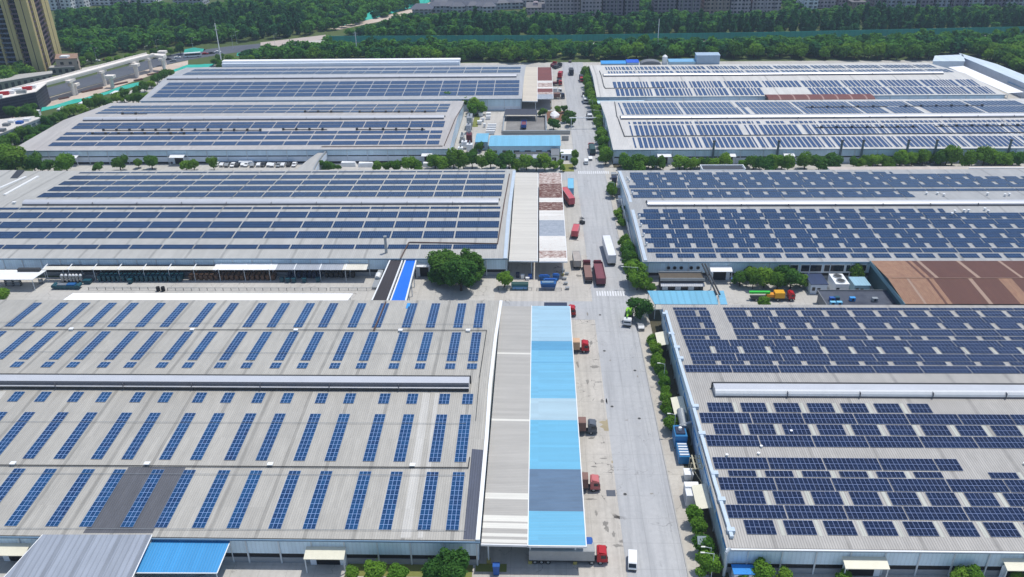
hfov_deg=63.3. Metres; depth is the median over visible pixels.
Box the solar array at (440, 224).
[426,221,456,227]
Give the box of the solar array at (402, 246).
[387,244,419,248]
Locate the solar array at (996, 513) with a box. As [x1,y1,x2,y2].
[963,507,1023,520]
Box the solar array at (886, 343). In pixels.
[862,340,910,346]
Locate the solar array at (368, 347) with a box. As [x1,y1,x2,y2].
[358,332,378,360]
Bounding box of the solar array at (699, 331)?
[681,329,717,334]
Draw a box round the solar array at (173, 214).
[157,212,189,217]
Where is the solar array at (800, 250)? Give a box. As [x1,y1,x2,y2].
[783,248,817,251]
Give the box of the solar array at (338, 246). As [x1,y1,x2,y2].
[322,244,354,248]
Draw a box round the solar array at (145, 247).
[129,245,161,248]
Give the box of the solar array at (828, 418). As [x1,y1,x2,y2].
[802,413,856,423]
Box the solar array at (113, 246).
[97,245,130,248]
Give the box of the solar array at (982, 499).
[964,493,1000,505]
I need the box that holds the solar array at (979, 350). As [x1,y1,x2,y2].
[965,347,993,353]
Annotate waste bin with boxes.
[97,272,104,281]
[101,272,108,281]
[106,272,113,281]
[111,272,118,281]
[116,272,122,281]
[120,272,127,281]
[125,272,132,281]
[127,278,132,283]
[130,272,136,281]
[134,272,141,281]
[139,272,146,281]
[144,272,150,281]
[149,272,155,281]
[153,272,160,281]
[158,272,164,281]
[163,272,169,281]
[167,272,174,281]
[172,272,178,280]
[177,272,184,281]
[287,270,291,277]
[297,270,301,277]
[302,270,307,277]
[307,270,311,277]
[312,270,316,277]
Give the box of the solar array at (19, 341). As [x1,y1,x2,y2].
[0,331,34,358]
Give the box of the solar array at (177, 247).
[161,245,193,248]
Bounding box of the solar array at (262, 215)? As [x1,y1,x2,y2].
[246,212,277,217]
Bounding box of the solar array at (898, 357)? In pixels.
[873,354,923,360]
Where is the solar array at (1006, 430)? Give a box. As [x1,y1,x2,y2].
[990,426,1022,435]
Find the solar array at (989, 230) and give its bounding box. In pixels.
[972,229,1007,232]
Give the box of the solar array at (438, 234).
[423,231,454,237]
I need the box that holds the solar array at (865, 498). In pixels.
[849,492,882,504]
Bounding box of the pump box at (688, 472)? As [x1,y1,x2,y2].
[683,468,693,480]
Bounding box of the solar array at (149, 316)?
[135,303,165,326]
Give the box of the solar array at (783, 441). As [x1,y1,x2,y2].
[758,435,814,446]
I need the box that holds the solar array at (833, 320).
[811,317,856,322]
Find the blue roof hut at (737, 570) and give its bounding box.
[731,564,755,576]
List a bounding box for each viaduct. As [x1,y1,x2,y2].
[0,52,154,95]
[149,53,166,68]
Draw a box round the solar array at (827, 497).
[810,491,843,504]
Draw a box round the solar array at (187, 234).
[170,231,204,237]
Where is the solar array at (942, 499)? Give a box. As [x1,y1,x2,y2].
[925,492,960,505]
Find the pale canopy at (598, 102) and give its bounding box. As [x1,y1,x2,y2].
[597,100,643,104]
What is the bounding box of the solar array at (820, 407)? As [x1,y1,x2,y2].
[806,403,834,411]
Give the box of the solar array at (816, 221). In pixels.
[800,219,833,223]
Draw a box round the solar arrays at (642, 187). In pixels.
[0,65,1023,523]
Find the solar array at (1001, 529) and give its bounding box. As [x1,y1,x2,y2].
[982,522,1021,536]
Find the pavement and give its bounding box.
[596,128,709,576]
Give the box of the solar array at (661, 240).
[645,238,677,242]
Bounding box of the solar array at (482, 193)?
[463,192,501,195]
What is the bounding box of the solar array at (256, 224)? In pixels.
[240,221,272,227]
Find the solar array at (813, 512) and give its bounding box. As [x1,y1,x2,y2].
[784,505,847,518]
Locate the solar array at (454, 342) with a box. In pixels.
[446,332,460,360]
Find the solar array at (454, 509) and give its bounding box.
[446,472,464,530]
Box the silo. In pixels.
[662,55,667,64]
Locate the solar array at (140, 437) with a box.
[122,413,160,458]
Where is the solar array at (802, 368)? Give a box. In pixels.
[778,365,827,372]
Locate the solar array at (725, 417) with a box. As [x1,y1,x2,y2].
[699,413,751,422]
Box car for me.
[636,322,644,330]
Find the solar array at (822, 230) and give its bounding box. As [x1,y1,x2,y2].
[806,229,839,232]
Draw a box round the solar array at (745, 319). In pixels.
[727,316,770,321]
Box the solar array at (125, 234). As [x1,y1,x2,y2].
[108,231,142,237]
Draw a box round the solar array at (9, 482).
[0,468,25,501]
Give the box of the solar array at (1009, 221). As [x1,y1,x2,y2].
[994,219,1023,223]
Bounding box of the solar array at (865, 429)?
[851,425,881,434]
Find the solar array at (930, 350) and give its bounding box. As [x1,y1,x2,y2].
[909,347,936,353]
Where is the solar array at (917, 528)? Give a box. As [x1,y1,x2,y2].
[902,521,938,535]
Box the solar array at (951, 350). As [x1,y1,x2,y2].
[937,347,964,353]
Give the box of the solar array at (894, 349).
[881,347,907,352]
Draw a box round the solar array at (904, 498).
[887,492,921,504]
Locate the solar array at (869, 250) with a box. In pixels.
[852,248,887,251]
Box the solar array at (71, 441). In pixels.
[53,412,97,458]
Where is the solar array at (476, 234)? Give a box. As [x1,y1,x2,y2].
[455,231,497,237]
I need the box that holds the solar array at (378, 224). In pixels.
[363,221,394,227]
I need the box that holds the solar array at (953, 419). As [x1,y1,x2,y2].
[905,414,962,424]
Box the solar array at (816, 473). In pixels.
[802,471,830,476]
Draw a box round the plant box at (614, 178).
[611,175,616,182]
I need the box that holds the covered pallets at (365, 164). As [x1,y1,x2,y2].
[358,162,372,166]
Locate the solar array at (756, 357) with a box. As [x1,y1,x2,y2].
[735,353,783,360]
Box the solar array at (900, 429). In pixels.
[885,425,916,434]
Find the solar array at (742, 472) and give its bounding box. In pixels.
[728,470,756,476]
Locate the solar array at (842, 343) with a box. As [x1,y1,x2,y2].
[818,340,865,346]
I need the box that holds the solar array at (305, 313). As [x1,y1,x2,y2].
[293,303,314,326]
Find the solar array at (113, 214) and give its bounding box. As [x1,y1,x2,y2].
[97,212,130,217]
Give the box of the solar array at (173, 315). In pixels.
[159,303,188,326]
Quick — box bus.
[184,52,200,57]
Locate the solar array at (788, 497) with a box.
[772,491,804,503]
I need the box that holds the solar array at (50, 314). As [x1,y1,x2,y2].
[32,303,67,326]
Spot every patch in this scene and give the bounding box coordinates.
[547,111,563,120]
[606,490,615,495]
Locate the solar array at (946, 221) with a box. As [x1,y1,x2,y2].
[929,219,964,223]
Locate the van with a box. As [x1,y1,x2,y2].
[628,549,636,570]
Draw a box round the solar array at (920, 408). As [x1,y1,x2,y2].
[907,404,932,412]
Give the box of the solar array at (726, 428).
[713,424,740,433]
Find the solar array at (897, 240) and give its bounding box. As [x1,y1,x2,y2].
[879,238,914,242]
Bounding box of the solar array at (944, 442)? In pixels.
[919,436,978,447]
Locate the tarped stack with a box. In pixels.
[586,537,592,543]
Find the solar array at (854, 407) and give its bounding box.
[840,403,868,412]
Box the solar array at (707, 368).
[684,365,731,371]
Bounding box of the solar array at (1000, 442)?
[973,437,1023,447]
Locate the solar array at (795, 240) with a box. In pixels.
[778,238,812,242]
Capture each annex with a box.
[0,170,24,177]
[658,271,704,290]
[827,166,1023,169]
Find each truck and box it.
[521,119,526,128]
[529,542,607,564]
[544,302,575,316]
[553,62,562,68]
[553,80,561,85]
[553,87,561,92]
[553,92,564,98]
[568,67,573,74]
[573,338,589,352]
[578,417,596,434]
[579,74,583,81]
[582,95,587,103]
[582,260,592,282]
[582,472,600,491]
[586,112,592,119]
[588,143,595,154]
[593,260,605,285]
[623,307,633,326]
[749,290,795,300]
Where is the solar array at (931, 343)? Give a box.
[907,340,956,346]
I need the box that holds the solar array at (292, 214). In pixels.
[277,212,307,217]
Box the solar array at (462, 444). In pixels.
[454,415,470,461]
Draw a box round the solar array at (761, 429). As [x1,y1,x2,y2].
[747,424,775,433]
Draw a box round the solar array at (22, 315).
[4,303,40,326]
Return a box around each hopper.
[60,274,65,282]
[64,274,69,282]
[74,274,79,282]
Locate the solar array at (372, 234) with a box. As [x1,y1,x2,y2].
[359,231,391,237]
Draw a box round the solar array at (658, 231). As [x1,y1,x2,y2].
[642,229,674,233]
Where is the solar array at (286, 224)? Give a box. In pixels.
[270,221,302,227]
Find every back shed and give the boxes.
[601,60,626,64]
[626,59,638,64]
[668,59,695,64]
[695,52,720,64]
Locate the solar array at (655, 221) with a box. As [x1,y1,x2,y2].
[640,220,671,223]
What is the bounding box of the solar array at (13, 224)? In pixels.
[0,222,30,227]
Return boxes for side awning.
[655,331,668,344]
[671,396,686,414]
[691,483,711,508]
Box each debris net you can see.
[41,81,145,110]
[174,64,213,70]
[184,48,204,52]
[327,0,430,27]
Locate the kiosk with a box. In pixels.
[804,273,828,293]
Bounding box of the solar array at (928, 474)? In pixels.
[913,472,943,477]
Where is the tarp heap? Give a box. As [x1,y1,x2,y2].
[550,111,559,117]
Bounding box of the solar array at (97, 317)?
[83,303,116,326]
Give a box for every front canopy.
[4,534,151,576]
[134,540,234,576]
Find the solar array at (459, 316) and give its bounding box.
[453,303,466,327]
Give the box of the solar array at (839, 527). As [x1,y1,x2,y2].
[823,521,857,534]
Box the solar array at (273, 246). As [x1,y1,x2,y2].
[258,245,289,248]
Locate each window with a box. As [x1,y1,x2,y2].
[778,264,798,269]
[800,264,822,271]
[823,264,845,271]
[845,264,867,271]
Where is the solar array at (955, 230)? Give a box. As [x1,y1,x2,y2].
[938,229,973,232]
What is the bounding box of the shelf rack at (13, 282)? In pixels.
[4,280,22,285]
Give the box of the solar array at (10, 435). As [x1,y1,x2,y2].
[0,412,34,454]
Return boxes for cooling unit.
[827,274,849,289]
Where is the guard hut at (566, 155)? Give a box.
[561,149,571,159]
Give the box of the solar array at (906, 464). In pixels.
[878,458,938,470]
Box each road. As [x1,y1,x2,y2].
[47,44,259,96]
[260,35,324,45]
[330,2,430,29]
[561,62,687,576]
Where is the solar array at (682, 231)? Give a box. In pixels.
[675,229,707,233]
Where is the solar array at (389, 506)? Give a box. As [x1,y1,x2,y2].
[378,471,402,529]
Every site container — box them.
[0,91,8,94]
[16,89,26,93]
[22,86,31,89]
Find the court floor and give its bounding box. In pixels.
[506,116,545,129]
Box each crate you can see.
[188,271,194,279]
[193,271,199,279]
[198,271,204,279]
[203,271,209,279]
[209,271,214,279]
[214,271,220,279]
[219,271,225,279]
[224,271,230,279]
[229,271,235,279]
[234,271,240,279]
[240,271,245,279]
[245,271,250,279]
[250,271,255,279]
[255,271,260,279]
[260,271,265,279]
[265,271,271,279]
[270,271,276,279]
[324,271,328,277]
[329,271,333,277]
[334,271,338,277]
[339,271,343,277]
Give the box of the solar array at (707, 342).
[685,340,729,345]
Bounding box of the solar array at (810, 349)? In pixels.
[798,346,822,352]
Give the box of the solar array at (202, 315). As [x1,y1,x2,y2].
[189,303,215,326]
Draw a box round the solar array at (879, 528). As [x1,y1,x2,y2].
[862,521,898,535]
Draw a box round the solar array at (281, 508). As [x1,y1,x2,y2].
[268,471,300,528]
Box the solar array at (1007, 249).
[990,248,1023,251]
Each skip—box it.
[51,282,81,288]
[82,272,98,279]
[82,278,91,283]
[511,282,527,289]
[539,274,549,279]
[540,281,555,289]
[544,278,556,282]
[552,273,558,279]
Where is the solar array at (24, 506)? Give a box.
[4,469,56,525]
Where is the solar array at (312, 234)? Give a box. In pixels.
[296,231,328,237]
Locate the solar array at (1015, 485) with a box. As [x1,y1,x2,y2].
[1004,480,1023,491]
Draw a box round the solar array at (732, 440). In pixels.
[706,435,759,446]
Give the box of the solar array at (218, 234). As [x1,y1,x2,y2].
[201,231,235,237]
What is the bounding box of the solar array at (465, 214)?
[459,211,499,217]
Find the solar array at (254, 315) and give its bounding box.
[242,303,266,326]
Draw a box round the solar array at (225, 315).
[213,303,238,326]
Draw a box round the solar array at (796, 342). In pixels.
[773,340,819,345]
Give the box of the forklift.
[578,216,584,223]
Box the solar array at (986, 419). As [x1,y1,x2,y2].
[957,414,1015,424]
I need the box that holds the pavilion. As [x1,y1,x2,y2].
[410,3,433,14]
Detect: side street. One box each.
[502,301,594,319]
[516,169,576,179]
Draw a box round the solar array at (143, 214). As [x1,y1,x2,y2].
[127,212,159,217]
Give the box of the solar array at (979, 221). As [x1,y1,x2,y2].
[962,219,997,223]
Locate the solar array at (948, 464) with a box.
[934,459,962,470]
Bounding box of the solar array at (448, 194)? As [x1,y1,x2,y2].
[434,192,461,195]
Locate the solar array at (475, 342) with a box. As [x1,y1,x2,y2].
[468,332,481,360]
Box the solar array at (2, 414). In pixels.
[0,412,6,420]
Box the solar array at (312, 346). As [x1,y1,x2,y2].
[301,332,323,359]
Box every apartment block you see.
[48,0,60,9]
[59,0,77,8]
[77,0,92,7]
[92,0,111,4]
[111,0,132,4]
[132,0,161,2]
[172,0,187,3]
[188,0,209,4]
[526,1,544,14]
[545,0,579,13]
[580,0,601,15]
[601,0,622,14]
[623,0,638,14]
[651,0,676,13]
[676,0,700,13]
[700,0,729,13]
[729,0,750,13]
[750,0,781,12]
[796,0,817,8]
[817,0,835,7]
[836,0,846,6]
[847,0,866,8]
[866,0,884,6]
[885,0,899,6]
[900,0,916,6]
[916,0,933,7]
[933,0,949,6]
[949,0,966,6]
[966,0,984,6]
[984,0,1003,5]
[1003,0,1023,5]
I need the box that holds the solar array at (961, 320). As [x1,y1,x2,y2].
[939,317,985,322]
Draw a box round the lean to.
[63,293,352,299]
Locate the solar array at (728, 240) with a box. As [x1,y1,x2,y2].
[711,238,744,242]
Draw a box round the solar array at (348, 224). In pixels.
[332,221,363,227]
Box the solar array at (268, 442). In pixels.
[256,413,285,459]
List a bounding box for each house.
[49,65,74,74]
[55,53,80,70]
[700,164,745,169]
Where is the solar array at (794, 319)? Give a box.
[769,317,813,322]
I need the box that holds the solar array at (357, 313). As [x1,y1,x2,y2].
[348,303,366,326]
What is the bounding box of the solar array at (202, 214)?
[187,212,218,217]
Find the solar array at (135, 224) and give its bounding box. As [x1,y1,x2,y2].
[117,221,151,227]
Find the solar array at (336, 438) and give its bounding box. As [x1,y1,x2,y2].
[324,414,349,460]
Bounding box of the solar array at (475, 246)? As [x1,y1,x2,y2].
[453,244,496,248]
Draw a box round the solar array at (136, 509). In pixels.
[120,470,163,526]
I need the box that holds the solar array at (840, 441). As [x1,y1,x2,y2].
[812,436,868,446]
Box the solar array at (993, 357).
[966,354,1017,361]
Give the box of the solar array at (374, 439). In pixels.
[363,414,385,460]
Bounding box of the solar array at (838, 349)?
[826,347,851,352]
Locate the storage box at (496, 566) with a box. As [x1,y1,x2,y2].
[492,562,499,574]
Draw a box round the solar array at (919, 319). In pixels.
[896,317,942,322]
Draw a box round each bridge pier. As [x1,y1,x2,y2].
[68,82,79,94]
[104,74,115,87]
[129,63,139,77]
[157,50,167,65]
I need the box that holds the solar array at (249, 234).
[233,231,266,237]
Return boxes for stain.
[599,420,608,430]
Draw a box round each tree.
[0,66,14,77]
[0,135,12,145]
[0,143,10,152]
[0,145,26,169]
[0,286,9,299]
[2,105,16,117]
[5,63,14,68]
[6,132,20,145]
[12,60,24,68]
[12,106,27,117]
[14,126,27,142]
[18,103,37,116]
[19,66,32,73]
[20,150,41,170]
[23,64,36,72]
[23,133,35,141]
[25,124,41,135]
[28,108,38,115]
[35,115,52,125]
[37,159,55,170]
[40,124,51,131]
[47,114,57,125]
[52,110,66,120]
[52,152,75,170]
[60,105,70,115]
[65,104,78,115]
[77,104,88,113]
[78,56,86,64]
[82,97,95,109]
[84,51,95,63]
[90,93,103,106]
[92,161,103,170]
[100,96,112,104]
[104,57,113,62]
[110,91,124,102]
[111,154,128,170]
[119,87,129,102]
[124,92,134,102]
[130,91,142,102]
[132,85,141,92]
[133,158,141,167]
[138,81,147,90]
[143,155,157,168]
[147,80,155,87]
[149,48,158,52]
[150,73,161,84]
[158,45,166,49]
[159,69,168,79]
[166,48,174,53]
[167,69,174,75]
[173,41,183,53]
[179,160,191,169]
[188,159,198,169]
[205,156,217,169]
[210,59,218,63]
[215,53,224,59]
[216,60,222,66]
[225,54,233,59]
[239,55,247,59]
[306,46,320,58]
[318,50,329,58]
[319,160,336,169]
[345,564,359,576]
[363,558,386,576]
[372,160,381,169]
[381,162,391,169]
[386,562,409,576]
[390,159,401,169]
[400,156,415,169]
[408,46,421,57]
[410,159,422,169]
[420,47,432,57]
[421,554,442,576]
[425,153,439,168]
[425,248,461,272]
[427,266,444,284]
[431,49,442,57]
[435,156,448,168]
[436,547,469,576]
[440,258,477,290]
[442,47,455,57]
[444,147,463,168]
[452,47,465,59]
[456,152,469,168]
[459,248,484,267]
[464,45,476,59]
[466,151,476,168]
[467,103,476,115]
[468,97,478,103]
[473,141,483,151]
[474,101,487,111]
[475,44,489,60]
[475,155,487,167]
[475,265,486,280]
[484,149,498,168]
[485,47,496,60]
[492,46,501,60]
[492,155,506,168]
[496,271,513,286]
[498,150,517,168]
[500,47,512,61]
[508,45,521,62]
[511,158,523,170]
[519,154,532,169]
[522,46,535,62]
[530,159,542,170]
[532,49,539,61]
[536,153,551,170]
[537,108,547,115]
[539,47,551,60]
[547,118,560,129]
[547,160,558,169]
[554,105,561,111]
[557,159,563,164]
[561,105,567,111]
[561,114,568,122]
[564,109,576,116]
[565,118,575,124]
[570,157,577,167]
[571,149,578,157]
[583,78,592,84]
[584,83,593,91]
[584,88,595,96]
[587,91,595,95]
[589,98,597,104]
[591,105,601,113]
[592,46,602,57]
[593,114,603,124]
[594,129,607,140]
[595,122,602,127]
[597,149,613,164]
[598,135,609,144]
[598,144,607,151]
[602,48,611,59]
[607,185,617,194]
[613,210,622,216]
[617,218,625,225]
[617,233,629,246]
[619,42,632,58]
[619,156,634,169]
[620,240,634,251]
[621,244,635,253]
[621,249,639,263]
[623,259,647,274]
[626,297,653,319]
[628,270,648,289]
[630,160,645,169]
[631,39,644,58]
[631,154,645,162]
[642,44,653,58]
[643,277,652,289]
[644,156,649,165]
[646,283,656,290]
[646,333,655,342]
[648,155,658,167]
[649,341,662,355]
[650,355,664,367]
[651,351,662,358]
[654,360,666,374]
[656,155,665,169]
[658,370,667,379]
[658,375,670,387]
[659,399,672,411]
[660,385,671,396]
[660,391,670,401]
[663,406,674,416]
[663,415,678,430]
[669,43,683,58]
[671,154,688,169]
[680,157,689,168]
[685,504,703,522]
[686,158,696,169]
[690,516,707,535]
[691,534,716,552]
[693,157,700,168]
[695,550,723,576]
[699,156,709,164]
[705,46,718,51]
[708,157,719,163]
[719,152,732,163]
[728,40,743,58]
[731,270,746,285]
[738,48,747,56]
[738,160,747,166]
[743,266,756,270]
[745,269,762,288]
[746,155,759,169]
[747,41,761,57]
[751,557,775,576]
[754,46,764,58]
[755,155,775,169]
[757,296,770,304]
[758,266,773,287]
[765,45,777,57]
[768,271,786,289]
[770,154,778,169]
[773,155,783,169]
[774,42,788,57]
[774,565,792,576]
[778,265,805,288]
[780,154,795,169]
[787,45,798,57]
[795,41,808,57]
[795,48,808,59]
[796,151,813,169]
[799,274,808,287]
[810,154,829,169]
[819,49,829,58]
[820,45,833,57]
[825,152,843,166]
[831,42,841,57]
[835,568,852,576]
[837,46,850,59]
[846,44,863,59]
[848,263,865,276]
[849,155,857,166]
[850,41,861,57]
[857,157,866,166]
[861,44,874,58]
[861,154,872,166]
[862,41,870,56]
[869,154,882,166]
[872,42,885,59]
[879,154,890,166]
[883,44,896,58]
[888,158,895,166]
[892,47,903,59]
[892,153,902,164]
[894,149,909,165]
[905,44,923,59]
[908,151,918,165]
[914,50,925,59]
[918,148,931,165]
[923,43,939,59]
[929,41,940,56]
[933,149,948,165]
[944,144,963,165]
[949,564,969,576]
[959,149,983,165]
[965,563,984,576]
[973,43,986,57]
[976,144,993,165]
[981,48,993,60]
[987,42,1005,60]
[987,151,1003,165]
[993,48,1010,64]
[1001,52,1016,67]
[1001,153,1013,165]
[1008,56,1023,70]
[1008,151,1021,165]
[1009,43,1022,49]
[1009,571,1023,576]
[1011,48,1023,57]
[1012,40,1023,48]
[1013,151,1023,165]
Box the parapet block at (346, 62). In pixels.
[222,58,460,66]
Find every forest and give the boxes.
[54,0,1023,58]
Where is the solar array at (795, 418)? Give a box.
[750,413,804,423]
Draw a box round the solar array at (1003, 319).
[981,317,1023,322]
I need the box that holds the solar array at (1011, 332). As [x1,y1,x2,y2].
[996,330,1023,335]
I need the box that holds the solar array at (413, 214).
[398,211,427,217]
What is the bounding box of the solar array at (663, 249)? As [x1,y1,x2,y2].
[647,248,680,251]
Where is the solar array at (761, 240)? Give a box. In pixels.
[745,238,778,242]
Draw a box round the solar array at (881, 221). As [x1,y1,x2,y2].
[864,219,898,223]
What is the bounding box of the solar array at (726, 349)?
[715,346,738,352]
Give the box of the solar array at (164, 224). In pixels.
[148,221,181,227]
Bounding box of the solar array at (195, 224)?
[178,221,211,227]
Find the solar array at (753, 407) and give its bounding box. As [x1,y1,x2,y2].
[740,403,767,411]
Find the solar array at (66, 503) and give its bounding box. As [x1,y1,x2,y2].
[45,469,94,525]
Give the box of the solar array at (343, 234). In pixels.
[327,231,359,237]
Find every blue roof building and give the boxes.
[475,133,488,149]
[489,135,560,154]
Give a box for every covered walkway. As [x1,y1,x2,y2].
[372,260,402,299]
[390,260,416,299]
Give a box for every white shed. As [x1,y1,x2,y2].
[933,54,964,70]
[959,53,1023,97]
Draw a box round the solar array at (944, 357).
[919,354,969,360]
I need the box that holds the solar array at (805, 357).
[781,354,829,360]
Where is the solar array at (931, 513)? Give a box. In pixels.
[903,506,968,519]
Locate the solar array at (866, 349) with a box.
[854,347,879,352]
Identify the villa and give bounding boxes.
[430,2,440,12]
[439,1,446,12]
[445,2,453,12]
[450,2,464,12]
[461,1,468,11]
[467,1,476,11]
[475,2,484,10]
[482,2,495,12]
[489,0,497,9]
[497,0,508,9]
[507,0,515,8]
[514,0,522,8]
[523,0,533,6]
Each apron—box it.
[472,255,626,576]
[507,168,586,254]
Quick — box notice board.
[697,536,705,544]
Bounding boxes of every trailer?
[562,187,574,205]
[568,178,573,194]
[571,224,579,237]
[572,251,581,268]
[602,235,615,264]
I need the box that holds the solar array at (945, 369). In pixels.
[920,366,971,372]
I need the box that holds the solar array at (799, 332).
[777,329,821,334]
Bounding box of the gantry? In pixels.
[569,117,603,125]
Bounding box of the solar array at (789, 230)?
[773,229,806,232]
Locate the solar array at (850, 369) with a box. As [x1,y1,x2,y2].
[825,365,875,372]
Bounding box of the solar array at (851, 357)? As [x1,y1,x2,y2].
[827,354,876,360]
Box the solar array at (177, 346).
[162,331,192,359]
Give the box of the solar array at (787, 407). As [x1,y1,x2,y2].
[773,403,800,411]
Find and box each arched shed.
[640,59,660,64]
[765,94,874,99]
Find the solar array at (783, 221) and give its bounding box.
[767,219,800,223]
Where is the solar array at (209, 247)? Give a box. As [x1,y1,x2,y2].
[193,245,225,248]
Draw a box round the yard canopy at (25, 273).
[0,268,48,290]
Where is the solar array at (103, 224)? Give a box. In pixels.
[87,222,120,227]
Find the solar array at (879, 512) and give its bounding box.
[844,506,907,519]
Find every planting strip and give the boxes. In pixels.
[611,157,621,167]
[648,310,728,576]
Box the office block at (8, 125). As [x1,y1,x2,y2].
[0,116,40,144]
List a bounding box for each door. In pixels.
[3,550,27,560]
[172,157,185,163]
[310,556,346,564]
[417,267,429,275]
[657,157,670,163]
[709,271,729,279]
[842,563,880,575]
[998,565,1023,576]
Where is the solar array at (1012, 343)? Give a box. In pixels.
[998,341,1023,346]
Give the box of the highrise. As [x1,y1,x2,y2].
[0,0,61,72]
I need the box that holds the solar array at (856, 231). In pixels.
[839,229,872,232]
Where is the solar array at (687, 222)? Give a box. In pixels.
[672,220,703,223]
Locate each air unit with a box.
[829,296,835,300]
[849,296,855,301]
[871,297,877,301]
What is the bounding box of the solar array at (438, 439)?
[429,414,446,461]
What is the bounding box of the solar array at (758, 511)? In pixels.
[726,505,786,518]
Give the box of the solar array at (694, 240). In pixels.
[678,238,711,242]
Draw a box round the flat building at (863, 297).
[817,290,896,304]
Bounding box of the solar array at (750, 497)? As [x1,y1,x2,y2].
[734,491,765,503]
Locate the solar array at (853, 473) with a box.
[839,471,868,476]
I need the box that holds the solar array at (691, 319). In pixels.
[676,316,711,321]
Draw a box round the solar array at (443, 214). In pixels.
[428,211,457,217]
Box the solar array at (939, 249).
[921,248,956,251]
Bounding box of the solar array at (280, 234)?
[264,231,297,237]
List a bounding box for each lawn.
[345,564,472,576]
[472,114,479,126]
[475,564,506,571]
[563,164,573,171]
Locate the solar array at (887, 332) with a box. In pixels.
[864,329,910,335]
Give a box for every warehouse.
[0,169,515,277]
[0,300,502,572]
[15,101,463,165]
[139,65,525,110]
[589,63,1005,104]
[600,99,1023,165]
[617,169,1023,282]
[661,305,1023,576]
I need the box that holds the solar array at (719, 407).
[707,402,733,411]
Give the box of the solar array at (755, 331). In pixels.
[733,329,778,334]
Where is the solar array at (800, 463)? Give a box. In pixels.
[767,457,825,469]
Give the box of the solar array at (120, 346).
[104,331,139,359]
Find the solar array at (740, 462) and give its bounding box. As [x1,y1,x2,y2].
[712,457,769,468]
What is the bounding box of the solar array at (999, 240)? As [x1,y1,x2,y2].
[981,238,1017,242]
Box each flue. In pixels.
[711,140,715,157]
[776,140,780,154]
[839,140,843,155]
[859,140,865,158]
[906,139,910,153]
[930,139,938,163]
[1007,139,1013,152]
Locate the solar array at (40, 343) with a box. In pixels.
[19,331,58,358]
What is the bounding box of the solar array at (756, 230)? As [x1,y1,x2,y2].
[740,229,773,232]
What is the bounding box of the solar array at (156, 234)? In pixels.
[139,231,173,237]
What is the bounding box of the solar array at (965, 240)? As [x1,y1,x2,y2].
[947,238,983,242]
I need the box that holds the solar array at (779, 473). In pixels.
[765,471,793,476]
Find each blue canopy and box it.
[647,291,717,318]
[717,291,727,304]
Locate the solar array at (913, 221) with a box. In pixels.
[896,219,931,223]
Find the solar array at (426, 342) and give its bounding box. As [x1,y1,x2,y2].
[417,332,432,360]
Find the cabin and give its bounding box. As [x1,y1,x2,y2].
[848,277,870,289]
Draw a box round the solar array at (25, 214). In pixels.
[9,212,42,217]
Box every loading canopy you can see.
[481,305,531,563]
[509,172,537,275]
[522,67,537,108]
[527,306,586,564]
[538,67,553,108]
[539,173,566,275]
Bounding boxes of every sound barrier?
[329,35,544,42]
[545,32,763,41]
[763,26,1023,38]
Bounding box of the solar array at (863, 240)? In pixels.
[845,238,880,242]
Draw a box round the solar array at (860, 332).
[820,329,866,335]
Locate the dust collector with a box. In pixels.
[672,408,692,463]
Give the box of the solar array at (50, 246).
[34,245,66,248]
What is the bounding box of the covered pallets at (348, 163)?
[341,161,356,166]
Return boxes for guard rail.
[88,287,155,289]
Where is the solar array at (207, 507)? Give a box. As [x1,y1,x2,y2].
[192,470,230,527]
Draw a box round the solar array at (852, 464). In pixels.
[822,458,881,469]
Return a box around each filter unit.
[460,132,463,142]
[461,138,466,148]
[466,113,472,127]
[466,121,470,132]
[466,131,471,142]
[466,141,472,151]
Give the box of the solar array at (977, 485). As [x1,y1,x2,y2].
[946,479,1009,491]
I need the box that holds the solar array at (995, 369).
[967,366,1020,373]
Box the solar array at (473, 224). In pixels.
[457,221,498,227]
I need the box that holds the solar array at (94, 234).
[77,231,111,237]
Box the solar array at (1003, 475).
[988,472,1019,478]
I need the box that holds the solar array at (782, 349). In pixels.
[770,346,794,352]
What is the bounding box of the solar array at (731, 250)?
[715,248,748,251]
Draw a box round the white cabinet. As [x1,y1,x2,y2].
[486,130,494,133]
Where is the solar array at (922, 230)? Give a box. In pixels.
[905,229,939,232]
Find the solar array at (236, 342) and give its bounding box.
[219,332,246,359]
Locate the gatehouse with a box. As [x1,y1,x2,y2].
[551,148,559,161]
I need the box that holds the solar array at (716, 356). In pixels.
[690,353,736,360]
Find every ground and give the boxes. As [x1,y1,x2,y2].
[1,0,1023,276]
[13,61,187,117]
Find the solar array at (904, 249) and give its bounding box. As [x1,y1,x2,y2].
[886,248,921,251]
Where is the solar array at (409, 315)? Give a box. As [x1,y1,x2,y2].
[401,303,417,327]
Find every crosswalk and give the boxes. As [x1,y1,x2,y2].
[578,171,608,173]
[596,291,624,295]
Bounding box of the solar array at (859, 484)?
[831,478,892,490]
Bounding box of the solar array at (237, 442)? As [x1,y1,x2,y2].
[224,413,256,459]
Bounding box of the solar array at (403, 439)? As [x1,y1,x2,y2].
[393,414,413,461]
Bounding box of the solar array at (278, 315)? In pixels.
[267,303,289,326]
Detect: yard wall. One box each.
[502,130,570,133]
[515,151,549,154]
[545,112,546,129]
[562,136,568,140]
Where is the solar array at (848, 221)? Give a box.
[832,219,865,223]
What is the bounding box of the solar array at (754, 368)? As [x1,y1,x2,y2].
[731,365,779,372]
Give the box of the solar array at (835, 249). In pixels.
[817,248,852,251]
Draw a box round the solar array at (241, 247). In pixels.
[225,245,257,248]
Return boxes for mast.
[214,21,221,59]
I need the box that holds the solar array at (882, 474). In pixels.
[876,471,905,477]
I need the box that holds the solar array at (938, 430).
[920,425,951,435]
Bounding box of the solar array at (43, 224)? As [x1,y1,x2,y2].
[26,222,60,227]

